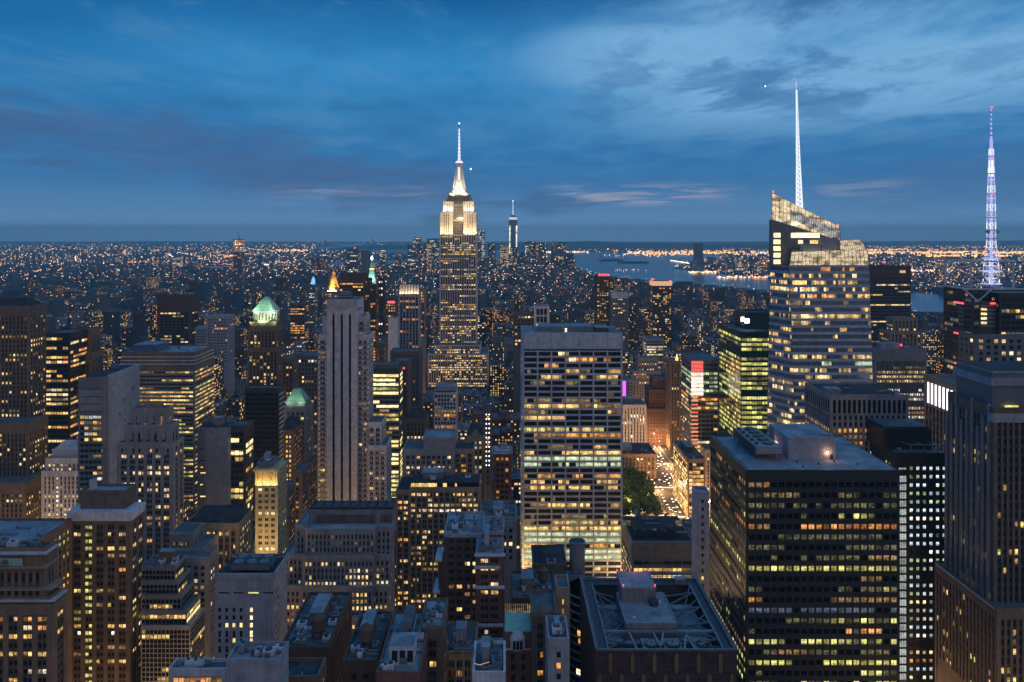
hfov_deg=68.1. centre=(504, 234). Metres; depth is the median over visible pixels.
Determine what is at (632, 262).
island
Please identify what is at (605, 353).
window
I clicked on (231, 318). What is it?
window
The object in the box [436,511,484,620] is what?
dark brick apartments
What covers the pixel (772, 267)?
window
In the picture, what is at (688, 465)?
corner office block
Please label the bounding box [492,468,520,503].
midrise building
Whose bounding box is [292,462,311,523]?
brown block
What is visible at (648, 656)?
window
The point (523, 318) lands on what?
setback block
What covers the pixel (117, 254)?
window
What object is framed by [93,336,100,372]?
window
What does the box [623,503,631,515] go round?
park tree
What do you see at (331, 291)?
gold pyramid tower
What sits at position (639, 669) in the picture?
window
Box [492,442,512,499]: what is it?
corniced building
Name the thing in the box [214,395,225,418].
midrise building
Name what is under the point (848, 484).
window
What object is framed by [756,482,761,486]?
window
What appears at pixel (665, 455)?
pavement
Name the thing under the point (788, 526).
window
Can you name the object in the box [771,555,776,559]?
window
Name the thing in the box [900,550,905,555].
corner window
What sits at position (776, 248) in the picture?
window
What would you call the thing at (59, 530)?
long wing block
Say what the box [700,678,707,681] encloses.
window
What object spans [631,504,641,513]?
park tree
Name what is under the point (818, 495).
window
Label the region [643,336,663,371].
white banded block
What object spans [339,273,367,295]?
dark banded tower
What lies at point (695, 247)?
window
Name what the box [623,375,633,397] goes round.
billboard block
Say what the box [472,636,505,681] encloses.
courtyard block
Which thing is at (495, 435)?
midrise building
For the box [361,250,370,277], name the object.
blue slab tower
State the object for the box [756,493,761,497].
window
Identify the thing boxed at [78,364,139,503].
slant roofed tower
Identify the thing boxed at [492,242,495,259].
office tower
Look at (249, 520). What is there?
window
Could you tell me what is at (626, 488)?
park tree
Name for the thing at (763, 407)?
window
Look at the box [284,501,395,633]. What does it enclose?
stepped office block
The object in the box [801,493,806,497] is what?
window
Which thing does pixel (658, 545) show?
screen walled block
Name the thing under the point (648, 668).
window
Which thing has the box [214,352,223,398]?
midrise building
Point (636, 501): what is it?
park tree
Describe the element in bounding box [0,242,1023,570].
ground
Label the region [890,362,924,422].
window
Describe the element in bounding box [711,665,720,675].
window
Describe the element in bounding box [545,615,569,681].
pale balcony block
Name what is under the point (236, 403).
midrise building
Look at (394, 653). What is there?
window
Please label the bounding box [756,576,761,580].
window
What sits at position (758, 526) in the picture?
window
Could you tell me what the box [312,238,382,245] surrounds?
suspension bridge
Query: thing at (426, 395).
midrise building
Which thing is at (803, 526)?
window
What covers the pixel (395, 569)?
midrise building
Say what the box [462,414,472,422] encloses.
midrise building
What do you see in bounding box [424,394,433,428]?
midrise building
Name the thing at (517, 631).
mint roofed house
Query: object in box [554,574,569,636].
lit stair tower
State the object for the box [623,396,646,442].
pale park block
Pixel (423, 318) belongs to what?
lit top block
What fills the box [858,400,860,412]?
slot window
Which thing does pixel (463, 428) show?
midrise building
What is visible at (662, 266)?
water
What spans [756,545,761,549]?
window
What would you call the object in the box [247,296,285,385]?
pyramid topped tower
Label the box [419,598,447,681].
brick side block
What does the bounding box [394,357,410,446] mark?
dark slim tower
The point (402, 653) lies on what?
window
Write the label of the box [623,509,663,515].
park ground
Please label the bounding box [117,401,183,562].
art deco tower
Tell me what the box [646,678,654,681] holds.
window
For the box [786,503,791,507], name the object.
window
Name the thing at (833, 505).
window
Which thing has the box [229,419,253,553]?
glass office block
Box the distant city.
[0,241,1023,417]
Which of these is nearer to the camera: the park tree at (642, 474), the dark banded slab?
the park tree at (642, 474)
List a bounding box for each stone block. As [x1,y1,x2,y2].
[169,522,217,572]
[629,355,660,400]
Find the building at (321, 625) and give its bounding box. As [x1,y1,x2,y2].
[282,592,351,681]
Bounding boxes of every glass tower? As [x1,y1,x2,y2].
[44,329,87,468]
[373,362,402,497]
[508,215,517,254]
[719,309,768,434]
[767,81,872,434]
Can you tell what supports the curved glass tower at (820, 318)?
on the ground at (180, 248)
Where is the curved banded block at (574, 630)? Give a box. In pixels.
[569,577,596,681]
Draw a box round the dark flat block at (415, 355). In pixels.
[390,348,422,407]
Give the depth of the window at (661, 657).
250.00 m
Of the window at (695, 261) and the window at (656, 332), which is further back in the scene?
the window at (695, 261)
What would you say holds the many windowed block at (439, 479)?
on the ground at (180, 248)
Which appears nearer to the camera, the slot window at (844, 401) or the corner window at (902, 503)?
the corner window at (902, 503)
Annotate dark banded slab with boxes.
[869,262,910,345]
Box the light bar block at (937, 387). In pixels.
[924,374,955,452]
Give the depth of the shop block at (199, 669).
211.97 m
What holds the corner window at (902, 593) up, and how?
in the white windowed tower at (910, 452)
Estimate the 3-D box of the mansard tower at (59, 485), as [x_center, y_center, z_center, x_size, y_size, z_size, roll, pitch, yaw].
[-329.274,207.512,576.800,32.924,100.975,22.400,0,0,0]
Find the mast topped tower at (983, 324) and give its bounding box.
[937,106,1023,373]
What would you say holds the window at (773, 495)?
in the black tower at (804, 552)
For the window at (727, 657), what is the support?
in the sunken roof tower at (640, 626)
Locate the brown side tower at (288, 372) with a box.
[281,355,295,406]
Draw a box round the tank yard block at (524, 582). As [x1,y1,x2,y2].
[510,566,553,610]
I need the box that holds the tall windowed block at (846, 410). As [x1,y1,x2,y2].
[804,382,908,453]
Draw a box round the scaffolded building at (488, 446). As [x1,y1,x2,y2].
[484,405,491,499]
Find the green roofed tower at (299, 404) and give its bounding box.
[284,388,312,461]
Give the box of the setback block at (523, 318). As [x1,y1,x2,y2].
[513,311,533,411]
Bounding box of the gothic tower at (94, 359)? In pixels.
[69,327,103,376]
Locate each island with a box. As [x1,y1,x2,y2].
[597,259,623,260]
[617,261,648,262]
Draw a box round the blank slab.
[197,416,235,510]
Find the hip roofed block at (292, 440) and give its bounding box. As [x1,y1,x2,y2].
[283,415,302,479]
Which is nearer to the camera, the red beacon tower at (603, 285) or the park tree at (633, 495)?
the park tree at (633, 495)
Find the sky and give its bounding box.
[0,0,1023,241]
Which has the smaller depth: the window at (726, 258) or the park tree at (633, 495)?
the park tree at (633, 495)
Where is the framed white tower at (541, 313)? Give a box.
[533,305,548,325]
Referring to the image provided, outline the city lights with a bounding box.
[0,242,1023,348]
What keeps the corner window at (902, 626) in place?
in the white windowed tower at (910, 452)
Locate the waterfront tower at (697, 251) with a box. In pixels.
[693,243,702,259]
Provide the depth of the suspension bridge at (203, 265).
4800.55 m
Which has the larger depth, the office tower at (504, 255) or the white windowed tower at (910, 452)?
the office tower at (504, 255)
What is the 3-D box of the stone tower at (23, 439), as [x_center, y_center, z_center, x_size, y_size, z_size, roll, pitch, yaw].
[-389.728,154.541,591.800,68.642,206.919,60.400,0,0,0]
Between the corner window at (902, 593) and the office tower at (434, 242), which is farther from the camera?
the office tower at (434, 242)
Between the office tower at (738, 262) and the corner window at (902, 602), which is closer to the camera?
the corner window at (902, 602)
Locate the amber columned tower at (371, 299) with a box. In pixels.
[364,278,378,361]
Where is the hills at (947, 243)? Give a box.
[675,240,1023,245]
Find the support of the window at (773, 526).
in the black tower at (804, 552)
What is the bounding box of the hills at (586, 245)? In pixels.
[318,241,920,249]
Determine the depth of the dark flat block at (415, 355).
859.70 m
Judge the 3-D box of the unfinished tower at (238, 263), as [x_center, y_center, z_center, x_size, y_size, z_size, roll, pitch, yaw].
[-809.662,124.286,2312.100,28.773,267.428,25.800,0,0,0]
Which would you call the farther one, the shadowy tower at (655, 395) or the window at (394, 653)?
the shadowy tower at (655, 395)
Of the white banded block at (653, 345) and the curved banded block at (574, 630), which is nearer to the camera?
the curved banded block at (574, 630)
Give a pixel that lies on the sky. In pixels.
(121, 120)
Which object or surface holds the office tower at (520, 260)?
on the ground at (180, 248)
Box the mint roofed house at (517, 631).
[503,604,530,681]
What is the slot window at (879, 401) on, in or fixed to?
in the tall windowed block at (846, 410)
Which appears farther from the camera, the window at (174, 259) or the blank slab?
the window at (174, 259)
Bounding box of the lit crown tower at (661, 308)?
[649,278,671,346]
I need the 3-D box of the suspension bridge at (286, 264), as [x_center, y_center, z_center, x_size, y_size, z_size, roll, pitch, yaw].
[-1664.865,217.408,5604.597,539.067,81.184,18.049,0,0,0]
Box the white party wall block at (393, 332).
[388,317,398,361]
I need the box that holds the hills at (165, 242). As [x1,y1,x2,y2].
[0,241,332,243]
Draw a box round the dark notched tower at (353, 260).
[347,247,359,272]
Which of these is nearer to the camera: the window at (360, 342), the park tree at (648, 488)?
the window at (360, 342)
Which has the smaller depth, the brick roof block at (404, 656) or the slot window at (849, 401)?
the brick roof block at (404, 656)
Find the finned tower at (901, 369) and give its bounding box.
[872,342,926,423]
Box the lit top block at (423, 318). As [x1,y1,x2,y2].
[421,288,425,393]
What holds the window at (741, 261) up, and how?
in the office tower at (738, 262)
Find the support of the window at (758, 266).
in the office tower at (762, 268)
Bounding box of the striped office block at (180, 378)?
[120,341,213,513]
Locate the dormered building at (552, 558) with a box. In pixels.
[531,545,566,573]
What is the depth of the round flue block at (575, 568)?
339.06 m
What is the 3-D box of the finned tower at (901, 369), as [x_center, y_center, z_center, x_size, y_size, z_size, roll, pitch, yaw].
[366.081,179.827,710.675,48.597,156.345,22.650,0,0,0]
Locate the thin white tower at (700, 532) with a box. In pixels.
[692,486,708,599]
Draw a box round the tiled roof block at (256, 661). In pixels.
[226,639,288,681]
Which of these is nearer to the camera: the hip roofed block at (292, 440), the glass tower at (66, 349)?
the hip roofed block at (292, 440)
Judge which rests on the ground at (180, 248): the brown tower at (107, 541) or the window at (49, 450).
the brown tower at (107, 541)
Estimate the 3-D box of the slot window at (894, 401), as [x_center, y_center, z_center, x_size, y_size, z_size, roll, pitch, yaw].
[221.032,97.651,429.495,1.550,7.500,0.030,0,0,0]
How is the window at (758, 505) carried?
in the black tower at (804, 552)
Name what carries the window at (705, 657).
in the sunken roof tower at (640, 626)
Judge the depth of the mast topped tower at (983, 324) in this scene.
553.93 m
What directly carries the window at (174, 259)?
in the office tower at (177, 262)
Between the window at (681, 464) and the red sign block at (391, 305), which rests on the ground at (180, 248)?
the red sign block at (391, 305)
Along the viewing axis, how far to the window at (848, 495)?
319.98 m
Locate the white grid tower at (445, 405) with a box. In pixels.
[434,383,457,440]
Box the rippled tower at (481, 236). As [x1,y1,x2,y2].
[477,230,484,257]
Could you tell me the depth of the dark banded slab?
999.90 m
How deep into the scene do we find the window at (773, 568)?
319.98 m
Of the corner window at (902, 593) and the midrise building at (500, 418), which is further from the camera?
the midrise building at (500, 418)
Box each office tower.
[65,245,73,264]
[113,244,119,265]
[172,257,182,273]
[311,258,325,274]
[380,249,386,267]
[395,253,401,276]
[408,245,415,269]
[413,237,421,244]
[426,244,431,271]
[427,238,438,259]
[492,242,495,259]
[500,245,508,268]
[510,248,512,266]
[517,252,523,269]
[525,244,528,259]
[693,260,704,271]
[725,257,733,272]
[735,255,742,269]
[757,265,767,274]
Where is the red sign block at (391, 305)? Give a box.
[385,295,397,361]
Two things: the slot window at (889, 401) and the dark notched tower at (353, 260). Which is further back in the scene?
the dark notched tower at (353, 260)
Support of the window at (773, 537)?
in the black tower at (804, 552)
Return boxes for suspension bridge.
[183,261,253,268]
[244,259,308,265]
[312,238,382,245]
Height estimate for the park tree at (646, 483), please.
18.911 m
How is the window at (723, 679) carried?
in the sunken roof tower at (640, 626)
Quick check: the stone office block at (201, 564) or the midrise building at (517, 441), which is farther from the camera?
the midrise building at (517, 441)
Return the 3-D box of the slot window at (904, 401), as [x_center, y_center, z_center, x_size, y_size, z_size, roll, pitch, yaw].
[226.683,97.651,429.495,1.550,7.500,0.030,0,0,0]
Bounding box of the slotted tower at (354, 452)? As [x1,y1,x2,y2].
[318,291,391,500]
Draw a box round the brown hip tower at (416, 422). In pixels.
[405,406,428,442]
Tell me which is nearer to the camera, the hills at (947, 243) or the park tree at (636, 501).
the park tree at (636, 501)
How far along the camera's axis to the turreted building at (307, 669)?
217.09 m
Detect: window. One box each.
[0,314,44,517]
[45,464,77,515]
[48,334,86,455]
[59,531,67,587]
[66,245,73,255]
[74,517,141,681]
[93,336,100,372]
[113,244,119,265]
[122,447,180,558]
[140,363,213,512]
[142,560,203,680]
[161,311,196,344]
[173,258,182,273]
[208,318,231,359]
[211,568,213,657]
[234,240,243,291]
[246,390,283,466]
[247,520,249,553]
[250,329,282,384]
[250,487,252,522]
[279,480,285,552]
[287,531,372,628]
[291,305,307,344]
[313,260,325,274]
[351,674,356,678]
[359,322,388,500]
[380,250,386,266]
[386,374,400,497]
[392,651,397,661]
[396,254,398,273]
[398,456,477,609]
[400,297,420,347]
[400,651,404,657]
[407,651,412,661]
[408,247,414,267]
[427,239,438,259]
[427,244,430,271]
[429,204,486,386]
[479,233,484,253]
[500,245,508,268]
[517,254,523,268]
[524,352,620,575]
[601,653,609,663]
[601,665,610,675]
[602,678,610,681]
[612,653,621,663]
[612,665,621,675]
[612,678,619,681]
[623,328,626,350]
[623,653,631,663]
[623,665,632,675]
[624,678,632,681]
[634,653,643,663]
[634,665,643,675]
[634,678,641,681]
[640,361,655,369]
[645,653,653,663]
[645,665,654,675]
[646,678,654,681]
[651,287,670,346]
[656,653,665,663]
[656,665,665,675]
[656,678,663,681]
[667,653,675,663]
[667,665,676,675]
[668,678,676,681]
[673,446,683,510]
[678,653,687,663]
[678,665,687,675]
[678,678,685,681]
[682,358,716,451]
[689,653,697,663]
[689,665,698,675]
[690,678,698,681]
[694,246,702,259]
[694,261,703,271]
[700,653,709,663]
[700,665,709,675]
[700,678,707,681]
[711,447,896,681]
[711,653,718,663]
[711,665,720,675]
[712,678,720,681]
[719,329,766,434]
[722,653,731,663]
[722,665,731,675]
[722,678,729,681]
[726,258,732,272]
[736,256,742,269]
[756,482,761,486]
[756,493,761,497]
[756,503,761,507]
[756,514,761,518]
[756,524,761,528]
[756,535,761,539]
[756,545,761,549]
[756,555,761,559]
[756,566,761,570]
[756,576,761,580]
[756,587,761,591]
[757,266,766,274]
[767,266,871,432]
[771,482,776,486]
[771,493,776,497]
[771,503,776,507]
[771,514,776,518]
[771,524,776,528]
[771,535,776,539]
[771,545,776,549]
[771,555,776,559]
[771,566,776,570]
[774,246,779,250]
[786,482,791,486]
[786,493,791,497]
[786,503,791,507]
[786,514,791,518]
[786,524,791,528]
[786,535,791,539]
[786,545,791,549]
[786,555,791,559]
[791,222,802,224]
[791,233,818,237]
[801,482,806,486]
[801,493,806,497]
[801,503,806,507]
[801,514,806,518]
[801,524,806,528]
[801,535,806,539]
[801,545,806,549]
[810,240,817,243]
[816,482,821,486]
[816,493,821,497]
[816,503,821,507]
[816,514,821,518]
[816,524,821,528]
[816,535,821,539]
[831,482,836,486]
[831,493,836,497]
[831,503,836,507]
[831,514,836,518]
[833,400,835,412]
[838,400,840,412]
[843,400,845,412]
[846,482,851,486]
[846,493,851,497]
[848,400,850,412]
[853,400,855,412]
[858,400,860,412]
[863,400,865,412]
[868,400,870,412]
[870,451,931,678]
[873,278,909,345]
[873,400,875,412]
[878,400,880,412]
[883,400,885,412]
[888,400,890,412]
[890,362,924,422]
[893,400,895,412]
[898,400,900,412]
[899,468,905,473]
[900,476,905,481]
[900,484,905,489]
[900,492,905,498]
[900,501,905,506]
[900,509,905,514]
[900,517,905,522]
[900,525,905,530]
[900,534,905,539]
[900,542,905,547]
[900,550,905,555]
[900,558,905,563]
[900,567,905,572]
[900,575,905,580]
[900,583,905,588]
[900,591,905,596]
[900,600,905,605]
[900,608,905,613]
[900,616,905,621]
[900,624,905,629]
[900,633,905,638]
[900,641,905,646]
[900,649,905,654]
[900,657,905,662]
[900,666,905,671]
[900,674,905,679]
[903,400,905,412]
[937,405,1022,681]
[945,290,1023,373]
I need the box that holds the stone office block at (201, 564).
[175,550,215,657]
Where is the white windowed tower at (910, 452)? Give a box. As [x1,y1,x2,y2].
[866,417,944,681]
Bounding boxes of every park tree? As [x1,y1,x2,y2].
[623,468,628,477]
[623,479,632,487]
[623,485,633,491]
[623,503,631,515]
[626,492,638,502]
[627,466,636,472]
[629,475,638,479]
[630,498,639,507]
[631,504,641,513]
[633,480,641,486]
[636,488,647,502]
[637,471,648,480]
[638,496,647,504]
[642,502,652,514]
[643,480,654,491]
[643,486,653,492]
[648,495,659,501]
[651,498,661,510]
[653,504,663,515]
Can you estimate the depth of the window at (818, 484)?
319.98 m
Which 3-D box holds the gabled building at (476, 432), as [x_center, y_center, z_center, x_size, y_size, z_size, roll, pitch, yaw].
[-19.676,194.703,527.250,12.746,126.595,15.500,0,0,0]
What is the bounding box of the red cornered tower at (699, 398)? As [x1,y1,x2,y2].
[681,352,718,451]
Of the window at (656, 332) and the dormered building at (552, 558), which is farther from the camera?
the window at (656, 332)
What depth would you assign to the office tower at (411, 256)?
4999.80 m
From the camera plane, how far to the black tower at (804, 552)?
319.97 m
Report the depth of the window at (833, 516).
319.98 m
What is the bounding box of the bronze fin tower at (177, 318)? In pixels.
[157,293,198,344]
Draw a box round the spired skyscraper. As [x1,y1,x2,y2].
[428,123,488,386]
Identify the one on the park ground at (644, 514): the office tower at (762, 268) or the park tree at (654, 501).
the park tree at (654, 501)
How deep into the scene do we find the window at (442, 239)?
1300.01 m
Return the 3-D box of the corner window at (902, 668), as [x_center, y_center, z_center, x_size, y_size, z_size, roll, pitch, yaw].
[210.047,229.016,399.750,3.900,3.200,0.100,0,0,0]
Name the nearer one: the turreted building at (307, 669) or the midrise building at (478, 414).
the turreted building at (307, 669)
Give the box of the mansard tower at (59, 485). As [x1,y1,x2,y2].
[41,440,77,517]
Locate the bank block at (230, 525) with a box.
[186,505,250,572]
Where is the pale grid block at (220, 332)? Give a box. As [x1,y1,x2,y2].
[206,314,234,399]
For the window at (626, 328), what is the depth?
1399.82 m
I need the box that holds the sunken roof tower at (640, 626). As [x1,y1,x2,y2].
[580,569,736,681]
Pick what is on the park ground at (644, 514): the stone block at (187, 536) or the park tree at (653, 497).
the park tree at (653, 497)
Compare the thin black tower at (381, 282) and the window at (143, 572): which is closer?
the window at (143, 572)
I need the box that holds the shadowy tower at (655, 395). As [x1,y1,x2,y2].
[644,375,665,444]
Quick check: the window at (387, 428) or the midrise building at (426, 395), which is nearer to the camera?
the window at (387, 428)
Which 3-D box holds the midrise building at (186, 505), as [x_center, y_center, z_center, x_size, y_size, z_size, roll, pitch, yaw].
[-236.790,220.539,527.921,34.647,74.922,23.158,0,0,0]
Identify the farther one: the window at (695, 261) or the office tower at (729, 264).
the window at (695, 261)
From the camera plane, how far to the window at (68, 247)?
6499.63 m
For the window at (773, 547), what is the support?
in the black tower at (804, 552)
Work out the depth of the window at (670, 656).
250.00 m
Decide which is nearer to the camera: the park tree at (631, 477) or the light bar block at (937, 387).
the light bar block at (937, 387)
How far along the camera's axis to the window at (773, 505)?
319.98 m
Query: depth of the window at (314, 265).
4300.19 m
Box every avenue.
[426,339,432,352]
[565,319,709,526]
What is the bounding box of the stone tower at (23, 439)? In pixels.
[0,297,47,517]
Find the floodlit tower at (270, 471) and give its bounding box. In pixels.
[253,451,287,553]
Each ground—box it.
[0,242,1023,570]
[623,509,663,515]
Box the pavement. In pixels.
[654,445,709,517]
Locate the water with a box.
[110,244,942,311]
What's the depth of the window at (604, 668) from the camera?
250.00 m
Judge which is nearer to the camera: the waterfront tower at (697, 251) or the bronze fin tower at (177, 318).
the bronze fin tower at (177, 318)
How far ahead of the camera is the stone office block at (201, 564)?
354.83 m
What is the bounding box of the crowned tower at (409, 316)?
[399,285,420,347]
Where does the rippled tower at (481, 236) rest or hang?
on the ground at (180, 248)
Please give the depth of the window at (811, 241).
552.61 m
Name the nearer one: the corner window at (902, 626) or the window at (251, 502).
the corner window at (902, 626)
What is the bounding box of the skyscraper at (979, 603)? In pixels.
[935,361,1023,681]
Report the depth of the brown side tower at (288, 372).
739.70 m
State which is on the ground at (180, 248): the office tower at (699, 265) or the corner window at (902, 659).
the office tower at (699, 265)
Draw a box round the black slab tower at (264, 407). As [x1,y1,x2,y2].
[245,384,283,527]
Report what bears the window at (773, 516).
in the black tower at (804, 552)
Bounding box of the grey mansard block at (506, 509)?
[480,499,516,613]
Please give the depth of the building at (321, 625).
263.35 m
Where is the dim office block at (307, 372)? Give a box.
[296,351,317,500]
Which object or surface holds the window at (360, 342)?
in the slotted tower at (354, 452)
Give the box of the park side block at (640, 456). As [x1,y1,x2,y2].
[623,442,655,478]
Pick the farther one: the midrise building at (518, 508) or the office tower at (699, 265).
the office tower at (699, 265)
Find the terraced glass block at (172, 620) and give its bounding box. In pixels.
[141,548,204,681]
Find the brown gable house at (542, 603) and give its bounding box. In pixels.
[530,589,556,681]
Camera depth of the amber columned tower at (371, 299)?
1085.97 m
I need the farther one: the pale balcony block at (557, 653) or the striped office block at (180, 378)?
the striped office block at (180, 378)
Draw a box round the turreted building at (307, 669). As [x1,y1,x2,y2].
[289,657,325,681]
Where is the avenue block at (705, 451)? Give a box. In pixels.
[700,444,709,495]
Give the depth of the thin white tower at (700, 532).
429.65 m
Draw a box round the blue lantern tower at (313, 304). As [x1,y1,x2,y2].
[309,277,317,328]
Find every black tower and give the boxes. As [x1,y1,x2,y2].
[378,278,384,337]
[710,424,899,681]
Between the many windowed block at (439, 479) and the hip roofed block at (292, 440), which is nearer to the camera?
the many windowed block at (439, 479)
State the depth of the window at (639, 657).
250.00 m
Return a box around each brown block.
[287,480,294,547]
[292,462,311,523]
[309,455,316,505]
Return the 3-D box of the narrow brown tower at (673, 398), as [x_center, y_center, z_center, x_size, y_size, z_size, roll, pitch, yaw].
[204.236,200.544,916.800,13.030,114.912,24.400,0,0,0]
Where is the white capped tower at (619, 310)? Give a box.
[610,291,627,350]
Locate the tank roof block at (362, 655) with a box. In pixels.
[343,609,391,681]
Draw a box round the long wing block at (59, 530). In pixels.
[0,518,71,681]
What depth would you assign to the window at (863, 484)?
319.98 m
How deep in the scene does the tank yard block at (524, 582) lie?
309.48 m
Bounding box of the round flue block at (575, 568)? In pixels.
[566,537,584,580]
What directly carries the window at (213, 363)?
in the striped office block at (180, 378)
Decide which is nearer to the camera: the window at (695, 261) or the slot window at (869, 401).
the slot window at (869, 401)
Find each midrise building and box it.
[184,503,188,521]
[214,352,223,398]
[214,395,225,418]
[224,415,240,419]
[228,390,244,418]
[241,364,246,390]
[395,530,395,609]
[423,392,432,407]
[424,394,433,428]
[458,389,462,421]
[458,423,481,440]
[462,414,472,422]
[473,405,483,426]
[483,424,499,445]
[492,410,520,437]
[492,454,516,468]
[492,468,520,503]
[500,423,514,455]
[515,423,520,455]
[516,504,520,549]
[517,437,520,468]
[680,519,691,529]
[686,526,709,597]
[936,358,942,373]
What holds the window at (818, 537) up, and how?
in the black tower at (804, 552)
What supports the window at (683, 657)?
in the sunken roof tower at (640, 626)
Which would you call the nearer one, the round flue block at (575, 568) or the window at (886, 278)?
the round flue block at (575, 568)
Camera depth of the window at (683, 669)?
250.00 m
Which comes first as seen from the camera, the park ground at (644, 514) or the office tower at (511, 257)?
the park ground at (644, 514)
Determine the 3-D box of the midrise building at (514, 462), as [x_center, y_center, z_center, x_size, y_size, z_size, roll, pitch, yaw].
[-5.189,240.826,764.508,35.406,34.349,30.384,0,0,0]
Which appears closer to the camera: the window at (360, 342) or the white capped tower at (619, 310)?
the window at (360, 342)
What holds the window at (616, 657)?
in the sunken roof tower at (640, 626)
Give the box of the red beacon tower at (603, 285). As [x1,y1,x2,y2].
[594,274,613,325]
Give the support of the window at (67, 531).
in the long wing block at (59, 530)
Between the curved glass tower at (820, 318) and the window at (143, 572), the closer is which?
the window at (143, 572)
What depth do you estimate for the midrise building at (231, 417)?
688.87 m
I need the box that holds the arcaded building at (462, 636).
[448,621,477,681]
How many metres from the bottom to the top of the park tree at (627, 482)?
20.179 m
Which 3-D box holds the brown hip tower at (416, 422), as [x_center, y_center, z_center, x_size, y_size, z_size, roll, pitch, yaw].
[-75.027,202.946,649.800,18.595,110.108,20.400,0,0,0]
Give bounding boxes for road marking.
[655,463,685,516]
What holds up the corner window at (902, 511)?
in the white windowed tower at (910, 452)
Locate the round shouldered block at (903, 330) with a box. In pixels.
[879,316,921,347]
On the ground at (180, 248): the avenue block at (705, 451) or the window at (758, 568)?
the avenue block at (705, 451)
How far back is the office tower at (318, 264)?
4299.70 m
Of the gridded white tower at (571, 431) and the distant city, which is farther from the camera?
the distant city
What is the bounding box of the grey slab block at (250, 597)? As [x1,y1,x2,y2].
[215,553,287,657]
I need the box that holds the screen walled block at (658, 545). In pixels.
[621,509,691,577]
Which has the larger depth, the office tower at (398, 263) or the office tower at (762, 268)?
the office tower at (762, 268)
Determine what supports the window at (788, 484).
in the black tower at (804, 552)
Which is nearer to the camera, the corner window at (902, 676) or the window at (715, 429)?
the corner window at (902, 676)
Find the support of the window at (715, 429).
in the red cornered tower at (699, 398)
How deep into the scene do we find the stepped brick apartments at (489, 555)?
284.82 m
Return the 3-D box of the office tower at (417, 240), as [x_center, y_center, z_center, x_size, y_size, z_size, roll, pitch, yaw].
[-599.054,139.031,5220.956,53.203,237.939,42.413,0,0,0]
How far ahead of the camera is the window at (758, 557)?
319.98 m
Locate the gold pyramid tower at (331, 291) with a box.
[323,268,338,315]
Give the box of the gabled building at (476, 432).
[466,423,484,499]
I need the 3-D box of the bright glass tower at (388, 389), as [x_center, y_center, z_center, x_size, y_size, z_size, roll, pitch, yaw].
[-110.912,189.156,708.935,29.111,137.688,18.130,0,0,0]
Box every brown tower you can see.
[65,478,145,681]
[666,354,680,450]
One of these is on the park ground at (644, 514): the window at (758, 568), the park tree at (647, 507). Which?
the park tree at (647, 507)
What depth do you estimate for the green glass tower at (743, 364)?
686.77 m
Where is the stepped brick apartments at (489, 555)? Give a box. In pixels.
[433,516,504,640]
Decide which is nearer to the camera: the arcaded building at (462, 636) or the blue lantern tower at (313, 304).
the arcaded building at (462, 636)
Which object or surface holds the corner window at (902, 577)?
in the white windowed tower at (910, 452)
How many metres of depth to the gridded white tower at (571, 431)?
559.97 m
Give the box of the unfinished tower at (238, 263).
[233,232,244,307]
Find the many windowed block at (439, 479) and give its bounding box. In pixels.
[396,429,480,609]
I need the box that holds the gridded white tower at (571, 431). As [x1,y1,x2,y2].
[520,323,622,577]
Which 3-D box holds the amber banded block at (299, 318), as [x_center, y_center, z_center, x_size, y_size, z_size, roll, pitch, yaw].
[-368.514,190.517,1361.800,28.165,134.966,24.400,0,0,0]
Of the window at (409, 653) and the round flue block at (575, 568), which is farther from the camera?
the round flue block at (575, 568)
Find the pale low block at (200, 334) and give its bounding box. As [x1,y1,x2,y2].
[195,325,205,344]
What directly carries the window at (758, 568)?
in the black tower at (804, 552)
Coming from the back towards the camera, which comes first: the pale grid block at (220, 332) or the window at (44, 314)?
the pale grid block at (220, 332)
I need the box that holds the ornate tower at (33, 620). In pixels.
[0,537,67,681]
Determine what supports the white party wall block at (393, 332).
on the ground at (180, 248)
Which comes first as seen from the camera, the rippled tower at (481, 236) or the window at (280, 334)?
the window at (280, 334)
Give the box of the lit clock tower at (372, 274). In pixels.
[369,256,376,284]
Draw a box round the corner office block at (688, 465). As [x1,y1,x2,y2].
[673,440,704,517]
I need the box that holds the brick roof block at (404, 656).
[376,605,430,681]
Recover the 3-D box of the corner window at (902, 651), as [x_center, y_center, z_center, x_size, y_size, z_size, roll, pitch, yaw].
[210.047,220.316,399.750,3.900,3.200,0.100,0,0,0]
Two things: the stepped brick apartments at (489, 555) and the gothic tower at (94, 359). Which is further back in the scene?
the gothic tower at (94, 359)
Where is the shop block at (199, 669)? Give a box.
[168,656,226,681]
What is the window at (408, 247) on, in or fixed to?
in the office tower at (411, 256)
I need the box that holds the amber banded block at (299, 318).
[290,302,308,350]

